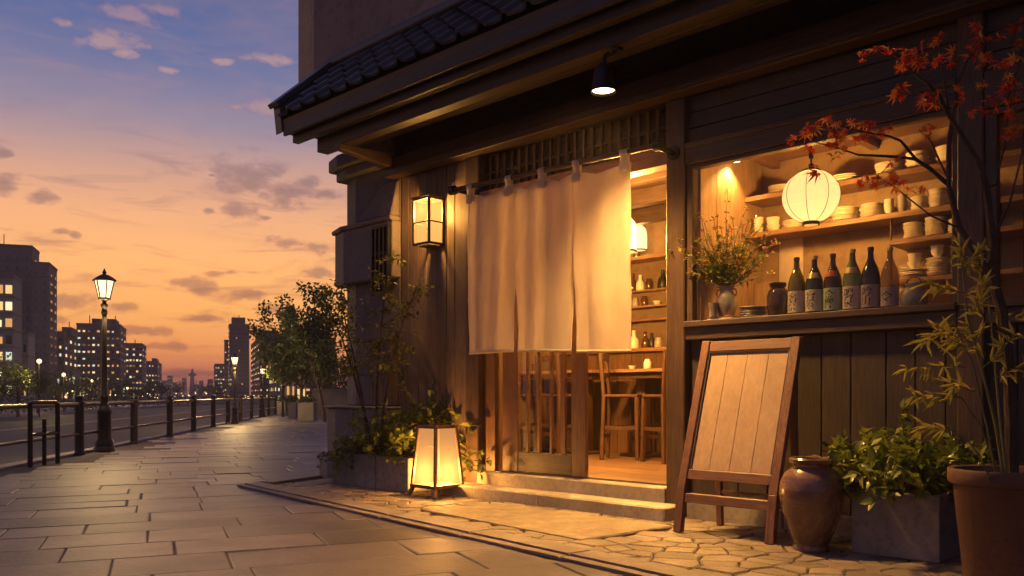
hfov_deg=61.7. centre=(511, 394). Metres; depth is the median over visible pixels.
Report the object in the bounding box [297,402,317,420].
box planter
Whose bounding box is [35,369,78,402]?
street tree
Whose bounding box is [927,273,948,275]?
plate
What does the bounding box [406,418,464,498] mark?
floor lantern
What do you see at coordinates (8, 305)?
window
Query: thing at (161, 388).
street tree
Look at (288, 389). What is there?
city block
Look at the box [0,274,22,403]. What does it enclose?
city block
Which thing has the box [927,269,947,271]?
plate
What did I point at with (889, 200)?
bowl
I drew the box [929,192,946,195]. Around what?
plate
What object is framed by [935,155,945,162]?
bowl
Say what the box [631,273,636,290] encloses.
flask
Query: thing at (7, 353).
window
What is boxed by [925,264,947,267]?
plate
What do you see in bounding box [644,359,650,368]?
jar
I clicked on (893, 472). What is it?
leafy plant
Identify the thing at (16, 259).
city block
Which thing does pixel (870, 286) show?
sake bottle
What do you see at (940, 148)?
bowl
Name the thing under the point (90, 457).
promenade bed
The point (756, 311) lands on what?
plate
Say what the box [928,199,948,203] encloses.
plate
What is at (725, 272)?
bouquet
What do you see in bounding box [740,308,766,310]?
plate
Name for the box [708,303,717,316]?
cup
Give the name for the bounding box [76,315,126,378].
city block
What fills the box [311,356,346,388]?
evergreen hedge
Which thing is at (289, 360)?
street tree
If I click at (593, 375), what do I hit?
table
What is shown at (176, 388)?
street tree
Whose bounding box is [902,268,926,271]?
plate
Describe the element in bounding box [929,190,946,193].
plate
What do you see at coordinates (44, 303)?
city block
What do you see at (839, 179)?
plate
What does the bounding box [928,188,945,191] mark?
plate
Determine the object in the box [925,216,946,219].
plate
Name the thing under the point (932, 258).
plate
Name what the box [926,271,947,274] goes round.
plate
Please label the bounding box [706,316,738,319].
book
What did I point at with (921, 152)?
bowl
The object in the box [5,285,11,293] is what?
window
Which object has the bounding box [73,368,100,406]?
street tree
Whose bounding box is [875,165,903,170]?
plate
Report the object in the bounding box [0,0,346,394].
sky
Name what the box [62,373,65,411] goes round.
park lamp
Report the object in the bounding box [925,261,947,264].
plate
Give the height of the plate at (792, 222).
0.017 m
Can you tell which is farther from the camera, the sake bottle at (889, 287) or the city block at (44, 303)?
the city block at (44, 303)
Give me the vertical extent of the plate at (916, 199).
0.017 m
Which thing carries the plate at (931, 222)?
on the plate at (938, 224)
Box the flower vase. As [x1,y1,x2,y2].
[716,286,737,315]
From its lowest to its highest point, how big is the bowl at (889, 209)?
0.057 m
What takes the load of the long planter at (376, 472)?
on the apron flagstones
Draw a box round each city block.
[0,234,39,332]
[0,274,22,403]
[22,332,35,402]
[31,261,57,399]
[56,369,80,401]
[57,321,77,368]
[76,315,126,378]
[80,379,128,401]
[126,340,146,400]
[146,358,161,399]
[207,379,212,397]
[214,364,223,397]
[224,340,228,396]
[228,317,249,397]
[251,330,278,403]
[269,358,306,400]
[284,379,305,402]
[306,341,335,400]
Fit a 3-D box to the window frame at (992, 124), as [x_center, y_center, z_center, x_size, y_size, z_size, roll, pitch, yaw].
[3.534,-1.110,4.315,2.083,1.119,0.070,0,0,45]
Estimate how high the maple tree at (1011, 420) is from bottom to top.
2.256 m
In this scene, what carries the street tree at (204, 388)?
on the ground
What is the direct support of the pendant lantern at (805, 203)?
hanging from the shop building
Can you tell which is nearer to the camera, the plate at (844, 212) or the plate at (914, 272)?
the plate at (914, 272)
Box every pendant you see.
[630,218,636,253]
[636,225,646,251]
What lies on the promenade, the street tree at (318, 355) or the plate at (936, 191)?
the street tree at (318, 355)
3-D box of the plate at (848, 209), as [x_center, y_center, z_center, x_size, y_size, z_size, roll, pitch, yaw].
[2.499,-1.370,6.427,0.200,0.017,0.202,0,0,31]
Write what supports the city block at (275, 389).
on the road
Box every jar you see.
[632,298,638,305]
[641,296,647,305]
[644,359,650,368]
[645,279,652,288]
[654,337,661,346]
[767,282,787,314]
[779,456,844,552]
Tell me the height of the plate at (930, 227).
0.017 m
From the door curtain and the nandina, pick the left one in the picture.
the door curtain
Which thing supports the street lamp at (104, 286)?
on the promenade bed at (90, 457)
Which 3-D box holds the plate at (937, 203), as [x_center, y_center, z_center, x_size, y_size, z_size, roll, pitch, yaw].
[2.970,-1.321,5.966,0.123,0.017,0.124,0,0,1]
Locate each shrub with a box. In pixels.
[276,394,288,400]
[287,394,298,401]
[296,394,316,404]
[326,407,415,477]
[362,369,491,479]
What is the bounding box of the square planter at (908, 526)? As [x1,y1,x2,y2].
[852,484,959,562]
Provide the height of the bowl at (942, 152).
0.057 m
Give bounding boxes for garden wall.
[311,389,346,415]
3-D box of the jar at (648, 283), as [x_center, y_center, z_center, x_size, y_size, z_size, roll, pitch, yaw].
[1.816,-1.468,11.378,0.110,0.144,0.108,0,0,45]
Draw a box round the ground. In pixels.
[162,395,249,399]
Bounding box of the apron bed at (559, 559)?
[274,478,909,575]
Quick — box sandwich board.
[673,336,802,544]
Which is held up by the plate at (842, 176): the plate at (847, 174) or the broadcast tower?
the plate at (847, 174)
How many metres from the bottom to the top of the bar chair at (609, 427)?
1.202 m
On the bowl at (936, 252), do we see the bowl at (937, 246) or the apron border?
the bowl at (937, 246)
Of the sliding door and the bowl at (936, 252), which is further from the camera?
the sliding door
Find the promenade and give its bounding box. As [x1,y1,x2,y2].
[0,416,626,575]
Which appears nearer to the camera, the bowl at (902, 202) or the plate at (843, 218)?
the bowl at (902, 202)
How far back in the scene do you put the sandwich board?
5.66 m
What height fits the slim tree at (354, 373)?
1.978 m
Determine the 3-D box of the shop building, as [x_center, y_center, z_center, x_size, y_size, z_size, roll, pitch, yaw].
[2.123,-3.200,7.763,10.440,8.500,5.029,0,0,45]
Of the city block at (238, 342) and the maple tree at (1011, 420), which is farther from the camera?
the city block at (238, 342)
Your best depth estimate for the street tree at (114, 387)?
72.05 m
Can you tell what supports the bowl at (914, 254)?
on the bowl at (914, 258)
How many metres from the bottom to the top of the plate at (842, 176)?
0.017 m
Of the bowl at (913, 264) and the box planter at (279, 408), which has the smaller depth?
the bowl at (913, 264)
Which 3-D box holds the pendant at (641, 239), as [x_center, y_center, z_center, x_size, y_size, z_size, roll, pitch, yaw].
[1.648,-2.110,11.136,0.216,0.480,0.216,0,0,45]
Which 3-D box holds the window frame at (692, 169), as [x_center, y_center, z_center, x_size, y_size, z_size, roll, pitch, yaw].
[2.014,-1.137,5.817,1.898,1.174,0.070,0,0,45]
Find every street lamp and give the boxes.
[92,268,116,451]
[230,353,238,423]
[259,366,265,416]
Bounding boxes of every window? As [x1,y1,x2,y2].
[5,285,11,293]
[5,302,11,309]
[5,318,11,326]
[6,335,11,343]
[6,352,11,359]
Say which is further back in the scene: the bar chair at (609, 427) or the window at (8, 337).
the window at (8, 337)
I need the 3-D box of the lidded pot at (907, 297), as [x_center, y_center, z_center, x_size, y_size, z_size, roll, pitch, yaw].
[2.543,-0.650,5.428,0.168,0.199,0.168,0,0,45]
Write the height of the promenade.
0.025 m
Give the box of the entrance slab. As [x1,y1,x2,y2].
[421,503,671,539]
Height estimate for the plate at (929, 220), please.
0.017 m
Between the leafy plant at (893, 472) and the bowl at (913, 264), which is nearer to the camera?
the leafy plant at (893, 472)
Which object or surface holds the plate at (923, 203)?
on the plate at (912, 207)
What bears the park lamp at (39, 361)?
on the road
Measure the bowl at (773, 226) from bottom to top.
0.057 m
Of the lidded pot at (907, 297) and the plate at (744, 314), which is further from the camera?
the plate at (744, 314)
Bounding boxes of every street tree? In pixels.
[0,350,19,403]
[0,359,37,416]
[15,368,56,412]
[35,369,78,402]
[57,371,93,399]
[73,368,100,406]
[100,372,128,400]
[120,377,145,397]
[134,379,158,398]
[153,381,174,396]
[167,380,184,398]
[186,381,210,395]
[205,383,228,396]
[243,299,304,416]
[252,290,333,402]
[274,281,346,421]
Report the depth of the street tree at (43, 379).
43.82 m
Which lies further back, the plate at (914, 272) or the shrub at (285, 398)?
the shrub at (285, 398)
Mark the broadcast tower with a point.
(192, 374)
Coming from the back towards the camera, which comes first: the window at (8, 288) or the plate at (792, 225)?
the window at (8, 288)
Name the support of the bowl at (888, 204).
on the bowl at (889, 209)
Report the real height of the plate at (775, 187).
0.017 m
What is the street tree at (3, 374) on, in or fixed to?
on the road
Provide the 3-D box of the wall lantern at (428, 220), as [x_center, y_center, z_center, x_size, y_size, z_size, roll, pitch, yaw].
[-0.829,-1.700,8.447,0.276,0.520,0.208,0,0,45]
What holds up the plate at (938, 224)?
on the plate at (930, 227)
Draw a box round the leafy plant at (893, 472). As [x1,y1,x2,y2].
[812,398,1023,510]
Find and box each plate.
[738,306,766,308]
[739,315,766,317]
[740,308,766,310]
[740,310,766,313]
[740,313,766,315]
[768,184,785,188]
[768,186,784,189]
[782,221,801,224]
[783,224,801,226]
[830,212,859,217]
[831,217,855,220]
[832,211,858,214]
[832,215,858,218]
[833,173,861,176]
[833,208,858,212]
[835,175,861,178]
[836,177,856,180]
[836,206,858,209]
[859,207,883,211]
[859,211,884,215]
[860,209,883,212]
[861,202,883,206]
[861,204,883,208]
[874,161,902,166]
[874,163,903,168]
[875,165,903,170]
[876,168,901,172]
[901,273,926,276]
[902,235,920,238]
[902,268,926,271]
[902,271,926,273]
[903,222,922,225]
[903,224,922,227]
[903,226,923,229]
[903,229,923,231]
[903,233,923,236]
[903,275,926,278]
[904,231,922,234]
[910,195,928,199]
[911,200,928,203]
[911,202,928,205]
[911,205,928,208]
[912,198,928,200]
[924,221,945,224]
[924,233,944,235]
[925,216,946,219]
[925,219,945,221]
[925,223,946,226]
[925,226,946,229]
[925,228,945,231]
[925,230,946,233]
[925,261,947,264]
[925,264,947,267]
[926,257,948,259]
[926,259,948,262]
[926,266,947,269]
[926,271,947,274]
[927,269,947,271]
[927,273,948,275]
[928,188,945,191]
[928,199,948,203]
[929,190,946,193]
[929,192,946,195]
[929,195,947,198]
[929,197,947,200]
[929,202,948,205]
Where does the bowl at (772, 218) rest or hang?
on the bowl at (773, 222)
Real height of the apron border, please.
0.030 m
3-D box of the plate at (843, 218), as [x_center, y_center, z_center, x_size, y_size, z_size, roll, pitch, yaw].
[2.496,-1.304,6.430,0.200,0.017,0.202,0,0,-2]
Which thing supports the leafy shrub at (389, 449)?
in the long planter at (376, 472)
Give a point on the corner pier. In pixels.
(368, 234)
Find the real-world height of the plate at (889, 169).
0.017 m
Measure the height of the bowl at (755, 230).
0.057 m
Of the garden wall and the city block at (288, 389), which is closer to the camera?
the garden wall
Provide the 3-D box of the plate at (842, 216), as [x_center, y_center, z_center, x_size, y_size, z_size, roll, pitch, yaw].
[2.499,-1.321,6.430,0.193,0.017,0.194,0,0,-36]
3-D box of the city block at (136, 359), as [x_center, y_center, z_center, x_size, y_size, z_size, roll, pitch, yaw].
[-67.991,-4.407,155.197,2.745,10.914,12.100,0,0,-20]
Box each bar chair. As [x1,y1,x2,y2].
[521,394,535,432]
[534,354,571,453]
[598,353,641,460]
[627,397,660,452]
[640,350,665,463]
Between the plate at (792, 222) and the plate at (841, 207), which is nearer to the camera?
the plate at (841, 207)
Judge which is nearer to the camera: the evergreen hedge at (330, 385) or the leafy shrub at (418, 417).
the leafy shrub at (418, 417)
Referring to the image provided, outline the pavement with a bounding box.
[0,400,249,416]
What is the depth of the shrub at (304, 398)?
31.18 m
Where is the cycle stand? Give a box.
[27,400,59,466]
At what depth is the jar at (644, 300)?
11.39 m
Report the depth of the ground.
362.06 m
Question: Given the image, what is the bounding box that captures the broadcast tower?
[188,369,195,395]
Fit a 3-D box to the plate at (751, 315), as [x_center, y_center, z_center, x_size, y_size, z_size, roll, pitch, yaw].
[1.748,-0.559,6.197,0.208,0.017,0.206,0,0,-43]
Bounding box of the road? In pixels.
[0,402,266,464]
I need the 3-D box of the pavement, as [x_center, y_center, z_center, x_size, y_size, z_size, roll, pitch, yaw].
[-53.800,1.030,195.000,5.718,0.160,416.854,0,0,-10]
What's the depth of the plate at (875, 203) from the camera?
6.23 m
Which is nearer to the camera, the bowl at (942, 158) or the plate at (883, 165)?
the bowl at (942, 158)
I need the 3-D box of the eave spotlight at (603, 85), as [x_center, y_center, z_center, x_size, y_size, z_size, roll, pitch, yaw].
[0.664,-2.304,6.092,0.208,0.308,0.208,0,0,45]
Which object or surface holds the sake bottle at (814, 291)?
on the shop building
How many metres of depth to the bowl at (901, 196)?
6.09 m
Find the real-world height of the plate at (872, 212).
0.017 m
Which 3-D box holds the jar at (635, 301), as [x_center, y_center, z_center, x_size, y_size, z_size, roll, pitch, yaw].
[1.660,-1.244,11.533,0.090,0.118,0.089,0,0,45]
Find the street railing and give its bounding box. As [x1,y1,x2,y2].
[0,395,288,454]
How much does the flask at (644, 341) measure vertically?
0.217 m
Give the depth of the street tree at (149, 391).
97.73 m
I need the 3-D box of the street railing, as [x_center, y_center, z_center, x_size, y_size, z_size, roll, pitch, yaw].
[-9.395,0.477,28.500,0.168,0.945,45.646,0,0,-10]
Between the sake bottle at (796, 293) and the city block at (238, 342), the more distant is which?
the city block at (238, 342)
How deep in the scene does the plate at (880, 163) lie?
6.16 m
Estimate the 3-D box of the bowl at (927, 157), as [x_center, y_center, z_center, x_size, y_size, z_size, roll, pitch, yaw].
[2.878,-1.653,6.082,0.163,0.057,0.162,0,0,-27]
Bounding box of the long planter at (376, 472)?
[332,450,432,492]
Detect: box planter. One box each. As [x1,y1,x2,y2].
[270,401,273,412]
[276,401,287,415]
[287,402,297,417]
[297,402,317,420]
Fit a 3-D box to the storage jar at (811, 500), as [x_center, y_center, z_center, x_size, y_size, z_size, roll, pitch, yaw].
[1.789,0.649,5.120,0.370,0.550,0.370,0,0,45]
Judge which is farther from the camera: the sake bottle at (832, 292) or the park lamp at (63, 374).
the park lamp at (63, 374)
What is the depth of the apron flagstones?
5.22 m
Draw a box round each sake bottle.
[788,257,804,313]
[805,256,823,312]
[823,253,841,311]
[843,249,860,309]
[861,247,880,308]
[880,247,898,307]
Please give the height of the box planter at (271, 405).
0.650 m
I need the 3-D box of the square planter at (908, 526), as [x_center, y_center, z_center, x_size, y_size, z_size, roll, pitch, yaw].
[2.347,0.739,5.045,0.490,0.370,0.520,0,0,45]
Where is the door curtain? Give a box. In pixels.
[466,148,631,354]
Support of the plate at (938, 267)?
on the plate at (931, 270)
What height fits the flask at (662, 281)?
0.242 m
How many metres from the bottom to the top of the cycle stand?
0.900 m
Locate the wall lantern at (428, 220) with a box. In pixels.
[411,193,444,250]
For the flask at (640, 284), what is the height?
0.209 m
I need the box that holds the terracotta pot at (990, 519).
[947,464,1023,575]
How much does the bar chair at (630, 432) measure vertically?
1.202 m
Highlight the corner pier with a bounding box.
[319,139,401,478]
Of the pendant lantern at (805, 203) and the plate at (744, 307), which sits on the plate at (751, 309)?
the plate at (744, 307)
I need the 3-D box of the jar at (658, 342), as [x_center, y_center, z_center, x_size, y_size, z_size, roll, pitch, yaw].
[1.834,-0.652,10.742,0.100,0.131,0.098,0,0,45]
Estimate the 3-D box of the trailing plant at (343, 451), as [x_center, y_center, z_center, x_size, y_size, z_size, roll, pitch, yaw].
[-1.613,0.471,8.837,0.865,0.666,0.524,0,0,26]
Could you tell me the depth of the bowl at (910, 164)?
6.03 m
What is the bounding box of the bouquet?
[669,188,779,287]
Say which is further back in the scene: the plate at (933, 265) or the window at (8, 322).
the window at (8, 322)
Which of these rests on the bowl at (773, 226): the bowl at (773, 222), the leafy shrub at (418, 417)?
the bowl at (773, 222)
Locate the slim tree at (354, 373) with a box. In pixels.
[306,250,434,452]
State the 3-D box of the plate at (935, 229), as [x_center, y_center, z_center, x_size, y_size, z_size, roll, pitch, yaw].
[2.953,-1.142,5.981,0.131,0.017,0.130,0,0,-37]
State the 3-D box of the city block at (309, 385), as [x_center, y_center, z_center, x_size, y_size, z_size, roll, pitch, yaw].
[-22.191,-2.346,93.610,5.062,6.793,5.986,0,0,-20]
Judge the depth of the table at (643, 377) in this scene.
10.15 m
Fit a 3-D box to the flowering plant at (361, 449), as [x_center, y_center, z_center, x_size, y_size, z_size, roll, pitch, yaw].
[-1.491,0.500,8.629,0.591,0.243,0.236,0,0,45]
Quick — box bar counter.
[546,347,665,452]
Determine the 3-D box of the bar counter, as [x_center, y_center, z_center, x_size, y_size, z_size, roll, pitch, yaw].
[2.026,0.071,10.608,3.980,1.315,0.420,0,0,45]
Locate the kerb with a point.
(24, 462)
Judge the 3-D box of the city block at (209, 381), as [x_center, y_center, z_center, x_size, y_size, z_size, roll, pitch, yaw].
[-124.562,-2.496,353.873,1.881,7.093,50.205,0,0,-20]
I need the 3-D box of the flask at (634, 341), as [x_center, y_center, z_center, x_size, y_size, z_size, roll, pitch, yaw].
[1.564,-0.707,11.009,0.138,0.242,0.136,0,0,45]
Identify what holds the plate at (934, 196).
on the plate at (936, 198)
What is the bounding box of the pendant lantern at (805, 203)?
[782,146,840,226]
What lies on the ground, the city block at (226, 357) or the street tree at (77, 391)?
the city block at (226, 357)
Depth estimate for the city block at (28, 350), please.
70.13 m
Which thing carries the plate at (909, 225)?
on the plate at (915, 227)
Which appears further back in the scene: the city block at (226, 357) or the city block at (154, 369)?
the city block at (154, 369)
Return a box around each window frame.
[687,107,956,320]
[985,102,1023,299]
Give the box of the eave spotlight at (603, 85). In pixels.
[590,46,623,96]
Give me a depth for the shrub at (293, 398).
35.10 m
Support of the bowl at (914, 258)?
on the bowl at (913, 264)
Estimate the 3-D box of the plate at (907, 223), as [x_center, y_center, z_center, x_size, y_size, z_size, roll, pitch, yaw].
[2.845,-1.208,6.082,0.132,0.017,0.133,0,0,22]
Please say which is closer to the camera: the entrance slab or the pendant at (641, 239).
the entrance slab
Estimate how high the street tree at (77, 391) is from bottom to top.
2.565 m
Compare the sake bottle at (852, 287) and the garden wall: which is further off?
the garden wall
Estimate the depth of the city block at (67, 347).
110.38 m
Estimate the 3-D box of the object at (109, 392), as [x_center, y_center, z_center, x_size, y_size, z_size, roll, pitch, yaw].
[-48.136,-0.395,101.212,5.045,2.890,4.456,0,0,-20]
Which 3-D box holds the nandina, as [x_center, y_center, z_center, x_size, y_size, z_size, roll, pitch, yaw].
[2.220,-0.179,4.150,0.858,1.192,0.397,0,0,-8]
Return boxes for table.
[521,370,617,454]
[604,368,661,457]
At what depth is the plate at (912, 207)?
6.02 m
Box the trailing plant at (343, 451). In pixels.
[317,409,384,469]
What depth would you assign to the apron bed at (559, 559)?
5.96 m
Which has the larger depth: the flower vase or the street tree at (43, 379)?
the street tree at (43, 379)
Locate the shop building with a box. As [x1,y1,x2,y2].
[268,0,1023,537]
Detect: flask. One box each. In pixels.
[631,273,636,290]
[631,330,638,347]
[636,275,644,289]
[640,331,648,347]
[647,333,654,347]
[657,270,665,287]
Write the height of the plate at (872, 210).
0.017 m
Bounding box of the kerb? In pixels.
[0,413,273,470]
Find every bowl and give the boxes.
[753,227,763,231]
[766,217,779,220]
[767,220,779,224]
[767,224,779,230]
[884,198,893,202]
[884,202,893,206]
[884,206,894,212]
[897,194,907,197]
[897,201,907,204]
[897,204,906,211]
[905,155,929,161]
[905,159,930,167]
[906,150,929,156]
[907,261,921,268]
[908,253,921,257]
[908,257,921,260]
[930,245,943,249]
[931,249,943,256]
[935,144,946,151]
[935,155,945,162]
[937,150,945,155]
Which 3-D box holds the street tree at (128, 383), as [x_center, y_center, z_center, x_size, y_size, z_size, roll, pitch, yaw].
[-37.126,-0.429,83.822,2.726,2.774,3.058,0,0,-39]
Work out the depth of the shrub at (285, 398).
39.12 m
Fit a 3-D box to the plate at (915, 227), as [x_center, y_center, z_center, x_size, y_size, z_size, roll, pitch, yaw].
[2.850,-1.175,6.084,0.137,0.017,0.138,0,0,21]
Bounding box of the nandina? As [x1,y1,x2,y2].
[891,234,1023,480]
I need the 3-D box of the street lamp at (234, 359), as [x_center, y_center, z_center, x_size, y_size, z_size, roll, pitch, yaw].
[-9.150,-0.225,28.300,0.297,2.350,0.259,0,0,-10]
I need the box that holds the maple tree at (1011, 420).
[786,17,1023,472]
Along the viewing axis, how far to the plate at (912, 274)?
6.02 m
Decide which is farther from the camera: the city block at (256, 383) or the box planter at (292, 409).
the city block at (256, 383)
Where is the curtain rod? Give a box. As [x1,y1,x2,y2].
[447,139,679,194]
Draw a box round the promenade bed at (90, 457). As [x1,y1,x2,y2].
[0,414,486,575]
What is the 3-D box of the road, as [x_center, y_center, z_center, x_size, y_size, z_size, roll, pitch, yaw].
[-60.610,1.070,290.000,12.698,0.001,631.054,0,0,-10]
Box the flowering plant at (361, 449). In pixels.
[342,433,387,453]
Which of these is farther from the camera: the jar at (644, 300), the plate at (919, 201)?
the jar at (644, 300)
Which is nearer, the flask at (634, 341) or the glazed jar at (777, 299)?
the glazed jar at (777, 299)
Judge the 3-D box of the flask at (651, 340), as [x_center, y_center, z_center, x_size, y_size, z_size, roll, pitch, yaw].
[1.763,-0.683,10.812,0.110,0.193,0.109,0,0,45]
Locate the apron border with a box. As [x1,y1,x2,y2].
[237,474,714,575]
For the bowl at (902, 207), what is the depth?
6.09 m
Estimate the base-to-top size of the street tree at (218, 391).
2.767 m
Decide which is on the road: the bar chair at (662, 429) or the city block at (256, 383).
the city block at (256, 383)
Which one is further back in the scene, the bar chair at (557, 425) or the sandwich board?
the bar chair at (557, 425)
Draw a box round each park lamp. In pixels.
[37,359,41,416]
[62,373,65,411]
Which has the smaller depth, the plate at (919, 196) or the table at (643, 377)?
the plate at (919, 196)
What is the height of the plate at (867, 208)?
0.017 m
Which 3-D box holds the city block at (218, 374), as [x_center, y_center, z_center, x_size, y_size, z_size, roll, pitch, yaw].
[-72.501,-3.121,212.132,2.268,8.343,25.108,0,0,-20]
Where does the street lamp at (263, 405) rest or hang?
on the promenade bed at (90, 457)
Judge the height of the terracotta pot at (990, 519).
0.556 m
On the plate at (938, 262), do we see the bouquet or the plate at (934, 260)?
the plate at (934, 260)
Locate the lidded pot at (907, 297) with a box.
[899,276,927,305]
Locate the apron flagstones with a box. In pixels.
[278,478,962,575]
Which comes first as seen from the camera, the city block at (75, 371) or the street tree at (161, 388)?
the city block at (75, 371)
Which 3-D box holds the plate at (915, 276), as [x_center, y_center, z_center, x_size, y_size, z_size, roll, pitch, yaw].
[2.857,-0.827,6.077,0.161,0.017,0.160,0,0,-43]
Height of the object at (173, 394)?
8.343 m
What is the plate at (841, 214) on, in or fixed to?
on the plate at (842, 216)
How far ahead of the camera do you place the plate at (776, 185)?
6.75 m
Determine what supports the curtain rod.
attached to the shop building
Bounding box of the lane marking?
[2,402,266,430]
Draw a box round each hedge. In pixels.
[0,395,249,413]
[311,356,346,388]
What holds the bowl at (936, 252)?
on the plate at (932, 258)
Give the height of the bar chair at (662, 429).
1.202 m
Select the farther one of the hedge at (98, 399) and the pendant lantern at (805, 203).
the hedge at (98, 399)
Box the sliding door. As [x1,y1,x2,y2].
[503,289,587,477]
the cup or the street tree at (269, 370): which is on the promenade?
the street tree at (269, 370)

